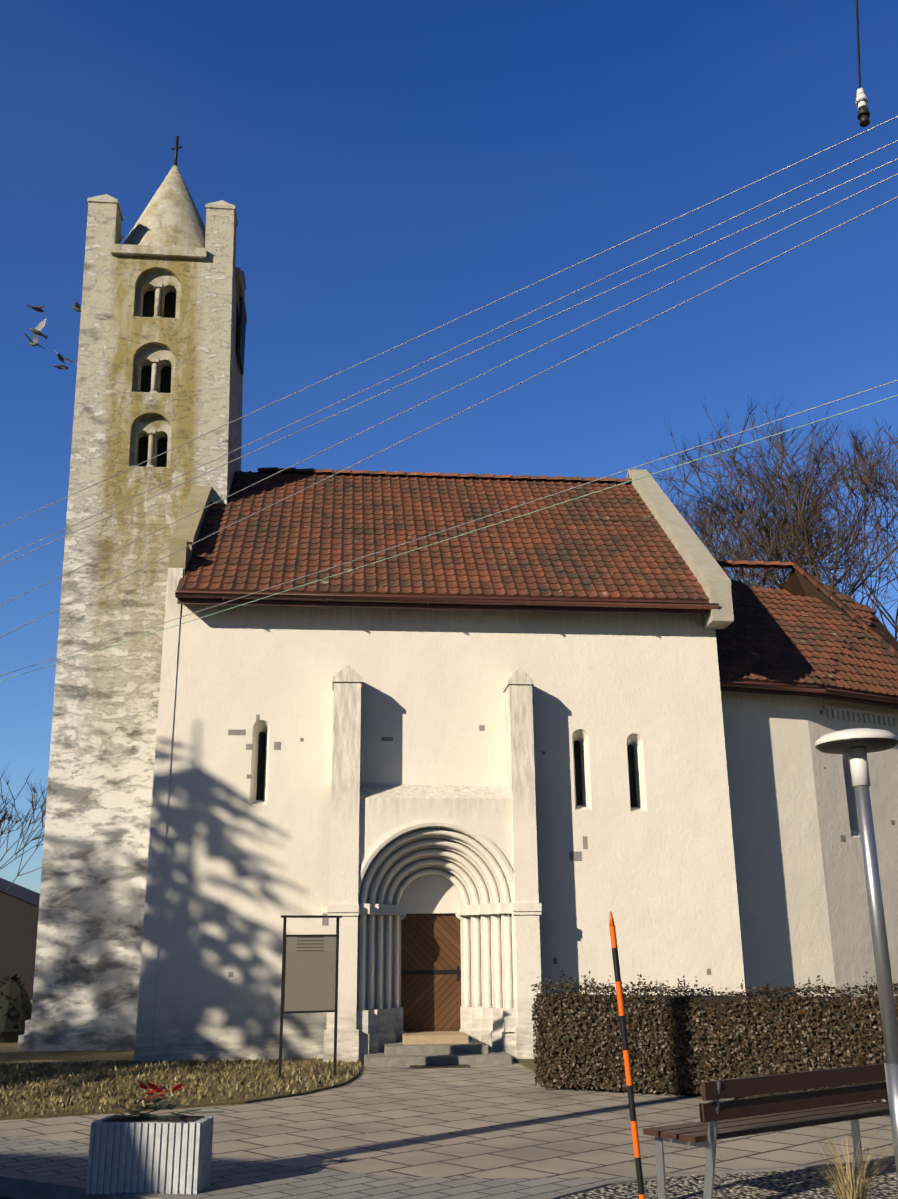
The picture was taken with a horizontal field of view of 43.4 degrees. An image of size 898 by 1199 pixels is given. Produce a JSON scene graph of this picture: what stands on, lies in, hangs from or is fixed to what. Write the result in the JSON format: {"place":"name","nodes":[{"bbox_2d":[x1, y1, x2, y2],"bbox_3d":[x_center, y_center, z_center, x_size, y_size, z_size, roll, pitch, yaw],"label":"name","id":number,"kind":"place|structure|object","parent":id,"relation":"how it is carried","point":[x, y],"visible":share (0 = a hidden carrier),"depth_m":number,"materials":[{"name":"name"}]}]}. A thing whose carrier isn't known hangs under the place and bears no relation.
{"place":"outdoors","nodes":[
{"label":"outdoors","id":0,"kind":"place"},
{"bbox_2d":[23,332,46,349],"bbox_3d":[-11.898,-7.338,32.420,0.562,0.165,0.950,13,-17,41],"label":"bird","id":1,"kind":"object","parent":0,"point":[31,343],"visible":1,"depth_m":32.36},
{"bbox_2d":[27,305,44,311],"bbox_3d":[-11.987,-8.440,32.753,0.950,0.137,0.562,8,-3,35],"label":"bird","id":2,"kind":"object","parent":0,"point":[38,308],"visible":1,"depth_m":32.71},
{"bbox_2d":[29,318,47,342],"bbox_3d":[-11.856,-7.715,32.647,0.562,0.950,0.252,26,18,-16],"label":"bird","id":3,"kind":"object","parent":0,"point":[37,329],"visible":1,"depth_m":32.62},
{"bbox_2d":[51,365,67,370],"bbox_3d":[-11.131,-6.650,32.284,0.950,0.138,0.563,22,14,41],"label":"bird","id":4,"kind":"object","parent":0,"point":[63,367],"visible":1,"depth_m":32.23},
{"bbox_2d":[53,349,74,363],"bbox_3d":[-11.126,-6.940,32.469,0.950,0.192,0.562,32,-15,14],"label":"bird","id":5,"kind":"object","parent":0,"point":[60,358],"visible":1,"depth_m":32.40},
{"bbox_2d":[71,301,80,311],"bbox_3d":[-10.739,-8.483,32.917,0.562,0.242,0.950,23,4,1],"label":"bird","id":6,"kind":"object","parent":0,"point":[77,307],"visible":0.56,"depth_m":32.86},
{"bbox_2d":[237,297,245,374],"bbox_3d":[-4.942,-6.278,26.931,0.062,1.450,1.100,1,-18,-5],"label":"tower louvre","id":7,"kind":"object","parent":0,"point":[241,337],"visible":1,"depth_m":26.64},
{"bbox_2d":[0,1043,539,1120],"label":"lawn","id":8,"kind":"structure","parent":0,"point":[9,1053],"depth_m":15.22,"materials":[{"name":"green plant"}]},
{"bbox_2d":[0,974,31,1042],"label":"thuja hedge","id":9,"kind":"object","parent":8,"relation":"on","point":[15,1008],"visible":0.83,"depth_m":22.86,"materials":[{"name":"green plant"}]},
{"bbox_2d":[17,194,246,1051],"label":"tower","id":10,"kind":"structure","parent":8,"relation":"on","point":[158,370],"depth_m":23.23,"materials":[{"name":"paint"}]},
{"bbox_2d":[123,165,205,247],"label":"spire","id":11,"kind":"structure","parent":10,"relation":"on","point":[170,216],"depth_m":26.70,"materials":[{"name":"beige stone"}]},
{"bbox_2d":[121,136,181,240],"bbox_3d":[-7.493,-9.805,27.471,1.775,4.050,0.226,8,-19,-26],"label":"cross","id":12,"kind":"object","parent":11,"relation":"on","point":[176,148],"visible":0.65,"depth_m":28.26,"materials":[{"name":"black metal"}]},
{"bbox_2d":[278,915,341,1078],"bbox_3d":[-1.955,5.560,15.846,0.880,2.170,0.120,7,-19,-23],"label":"info board","id":13,"kind":"object","parent":8,"relation":"on","point":[309,979],"visible":0.9,"depth_m":15.92,"materials":[{"name":"paint"}]},
{"bbox_2d":[531,970,897,1103],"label":"hedge","id":14,"kind":"object","parent":8,"relation":"on","point":[539,1049],"depth_m":13.41,"materials":[{"name":"brown plant"}]},
{"bbox_2d":[626,394,897,637],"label":"bare tree","id":15,"kind":"object","parent":8,"relation":"on","point":[853,589],"visible":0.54,"depth_m":41.36,"materials":[{"name":"brown plant"}]},
{"bbox_2d":[670,477,893,636],"bbox_3d":[8.930,4.384,38.108,15.860,17.549,13.786,1,-18,-5],"label":"bare tree","id":16,"kind":"object","parent":8,"relation":"on","point":[768,531],"visible":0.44,"depth_m":36.26,"materials":[{"name":"brown plant"}]},
{"bbox_2d":[719,410,897,639],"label":"bare tree","id":17,"kind":"object","parent":8,"relation":"on","point":[852,478],"visible":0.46,"depth_m":40.54,"materials":[{"name":"brown plant"}]},
{"bbox_2d":[721,691,897,996],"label":"chancel walls","id":18,"kind":"structure","parent":8,"relation":"on","point":[802,898],"depth_m":21.37,"materials":[{"name":"white paint"}]},
{"bbox_2d":[716,560,897,696],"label":"tiled roof","id":19,"kind":"structure","parent":18,"relation":"on","point":[803,627],"depth_m":24.06,"materials":[{"name":"red tile"}]},
{"bbox_2d":[720,679,897,708],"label":"roof eave","id":20,"kind":"object","parent":19,"relation":"attached to","point":[830,693],"visible":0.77,"depth_m":21.78,"materials":[{"name":"brown wood"}]},
{"bbox_2d":[820,710,894,841],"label":"wall stones","id":21,"kind":"object","parent":18,"relation":"in","point":[843,839],"visible":1,"depth_m":21.98,"materials":[{"name":"grey stone"}]},
{"bbox_2d":[822,705,897,726],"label":"cornice frieze","id":22,"kind":"object","parent":18,"relation":"attached to","point":[881,718],"visible":1,"depth_m":22.85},
{"bbox_2d":[0,1136,633,1198],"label":"sidewalk","id":23,"kind":"structure","parent":0,"point":[230,1178],"depth_m":8.48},
{"bbox_2d":[86,1077,223,1193],"bbox_3d":[-2.166,3.971,8.423,0.903,0.760,0.590,-2,-17,4],"label":"planter","id":24,"kind":"object","parent":23,"relation":"on","point":[147,1152],"visible":0.98,"depth_m":8.20,"materials":[{"name":"concrete"}]},
{"bbox_2d":[541,1161,895,1198],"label":"curb","id":25,"kind":"structure","parent":23,"relation":"on","point":[586,1188],"depth_m":8.51,"materials":[{"name":"concrete"}]},
{"bbox_2d":[560,1164,897,1198],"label":"gravel bed","id":26,"kind":"object","parent":23,"relation":"on","point":[791,1184],"visible":0.7,"depth_m":8.06,"materials":[{"name":"grey gravel"}]},
{"bbox_2d":[643,1063,896,1198],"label":"bench","id":27,"kind":"object","parent":26,"relation":"on","point":[725,1119],"visible":0.79,"depth_m":7.77,"materials":[{"name":"brown wood"}]},
{"bbox_2d":[778,1128,897,1198],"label":"ornamental grass","id":28,"kind":"object","parent":26,"relation":"on","point":[848,1189],"depth_m":6.84,"materials":[{"name":"beige plant"}]},
{"bbox_2d":[815,728,897,1180],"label":"street lamp","id":29,"kind":"object","parent":26,"relation":"on","point":[857,745],"visible":1,"depth_m":7.89,"materials":[{"name":"white metal"}]},
{"bbox_2d":[0,1000,894,1177],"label":"pavement","id":30,"kind":"structure","parent":0,"point":[512,1120],"depth_m":10.88,"materials":[{"name":"grey stone"}]},
{"bbox_2d":[0,1171,202,1198],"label":"kerb","id":31,"kind":"structure","parent":30,"relation":"on","point":[18,1185],"depth_m":8.49,"materials":[{"name":"concrete"}]},
{"bbox_2d":[327,785,541,1062],"bbox_3d":[-0.281,5.343,19.013,3.530,4.450,1.146,1,-18,-5],"label":"portal","id":32,"kind":"object","parent":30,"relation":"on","point":[427,849],"visible":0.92,"depth_m":19.03,"materials":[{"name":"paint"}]},
{"bbox_2d":[401,913,460,1031],"bbox_3d":[-0.310,6.361,19.318,1.030,1.910,0.050,1,-18,-5],"label":"door leaf","id":33,"kind":"object","parent":32,"relation":"attached to","point":[430,1002],"visible":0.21,"depth_m":19.29,"materials":[{"name":"brown wood"}]},
{"bbox_2d":[401,967,460,980],"bbox_3d":[-0.304,6.388,19.253,1.030,0.240,0.062,1,-18,-5],"label":"door crossbar","id":34,"kind":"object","parent":33,"relation":"attached to","point":[424,972],"depth_m":19.28,"materials":[{"name":"black metal"}]},
{"bbox_2d":[364,1040,511,1066],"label":"portal steps","id":35,"kind":"structure","parent":30,"relation":"on","point":[397,1053],"depth_m":17.47,"materials":[{"name":"grey stone"}]},
{"bbox_2d":[402,1031,468,1044],"bbox_3d":[-0.251,7.179,18.519,1.030,0.130,1.050,1,-18,-5],"label":"doorstep","id":36,"kind":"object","parent":35,"relation":"on","point":[440,1037],"depth_m":18.04,"materials":[{"name":"beige stone"}]},
{"bbox_2d":[410,1064,470,1068],"bbox_3d":[-0.134,7.066,17.097,0.900,0.012,0.420,1,-18,-5],"label":"portal door mat","id":37,"kind":"object","parent":30,"relation":"on","point":[441,1066],"visible":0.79,"depth_m":17.02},
{"bbox_2d":[151,604,745,1061],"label":"church wall","id":38,"kind":"structure","parent":0,"point":[631,778],"depth_m":19.85,"materials":[{"name":"white paint"}]},
{"bbox_2d":[168,486,211,613],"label":"gable parapet","id":39,"kind":"structure","parent":38,"relation":"on","point":[187,530],"depth_m":21.75,"materials":[{"name":"beige stone"}]},
{"bbox_2d":[323,665,541,1061],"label":"buttresses","id":40,"kind":"structure","parent":38,"relation":"attached to","point":[347,683],"depth_m":18.84,"materials":[{"name":"white paint"}]},
{"bbox_2d":[176,467,708,600],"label":"tiled roof","id":41,"kind":"structure","parent":38,"relation":"on","point":[615,542],"depth_m":22.75,"materials":[{"name":"red tile"}]},
{"bbox_2d":[175,590,718,613],"bbox_3d":[0.046,0.094,20.457,9.750,0.245,0.642,1,-18,-5],"label":"roof eave","id":42,"kind":"object","parent":41,"relation":"attached to","point":[454,602],"visible":0.94,"depth_m":20.23,"materials":[{"name":"brown wood"}]},
{"bbox_2d":[228,715,710,976],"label":"exposed wall stones","id":43,"kind":"object","parent":38,"relation":"in","point":[575,855],"visible":0.92,"depth_m":19.69,"materials":[{"name":"grey stone"}]},
{"bbox_2d":[626,469,733,629],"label":"gable parapet","id":44,"kind":"structure","parent":38,"relation":"on","point":[711,576],"depth_m":22.33,"materials":[{"name":"beige stone"}]},
{"bbox_2d":[0,116,897,680],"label":"overhead wires","id":45,"kind":"object","parent":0,"point":[500,392],"visible":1,"depth_m":10.64,"materials":[{"name":"silver metal"}]},
{"bbox_2d":[0,0,897,893],"label":"sky","id":46,"kind":"structure","parent":0,"point":[393,172],"materials":[{"name":"blue"}]},
{"bbox_2d":[664,424,897,617],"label":"bare tree","id":47,"kind":"object","parent":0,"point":[738,498],"visible":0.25,"depth_m":41.54,"materials":[{"name":"brown plant"}]},
{"bbox_2d":[855,0,870,126],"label":"hanging cable","id":48,"kind":"object","parent":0,"point":[864,114],"visible":1,"depth_m":8.82,"materials":[{"name":"paint"}]},
{"label":"ground","id":49,"kind":"structure","parent":0,"visible":0},
{"bbox_2d":[0,878,39,999],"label":"house","id":50,"kind":"structure","parent":49,"relation":"on","point":[19,908],"depth_m":46.34,"materials":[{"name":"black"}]},
{"bbox_2d":[0,766,47,889],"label":"bare tree","id":51,"kind":"object","parent":49,"relation":"on","point":[3,818],"visible":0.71,"depth_m":48.93,"materials":[{"name":"brown plant"}]},
{"bbox_3d":[-0.360,3.142,24.839,9.850,12.140,8.020,1,-18,-5],"label":"nave","id":52,"kind":"object","parent":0,"visible":0},
{"bbox_2d":[134,568,182,1061],"bbox_3d":[-4.939,3.473,19.428,0.270,8.350,0.420,1,-18,-5],"label":"nave corner","id":53,"kind":"object","parent":52,"relation":"attached to","point":[150,941],"visible":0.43,"depth_m":19.09,"materials":[{"name":"white paint"}]},
{"label":"road","id":54,"kind":"structure","parent":0,"visible":0},
{"bbox_2d":[609,911,644,1198],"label":"snow pole","id":55,"kind":"object","parent":54,"relation":"on","point":[635,1137],"visible":1,"depth_m":6.89,"materials":[{"name":"orange"}]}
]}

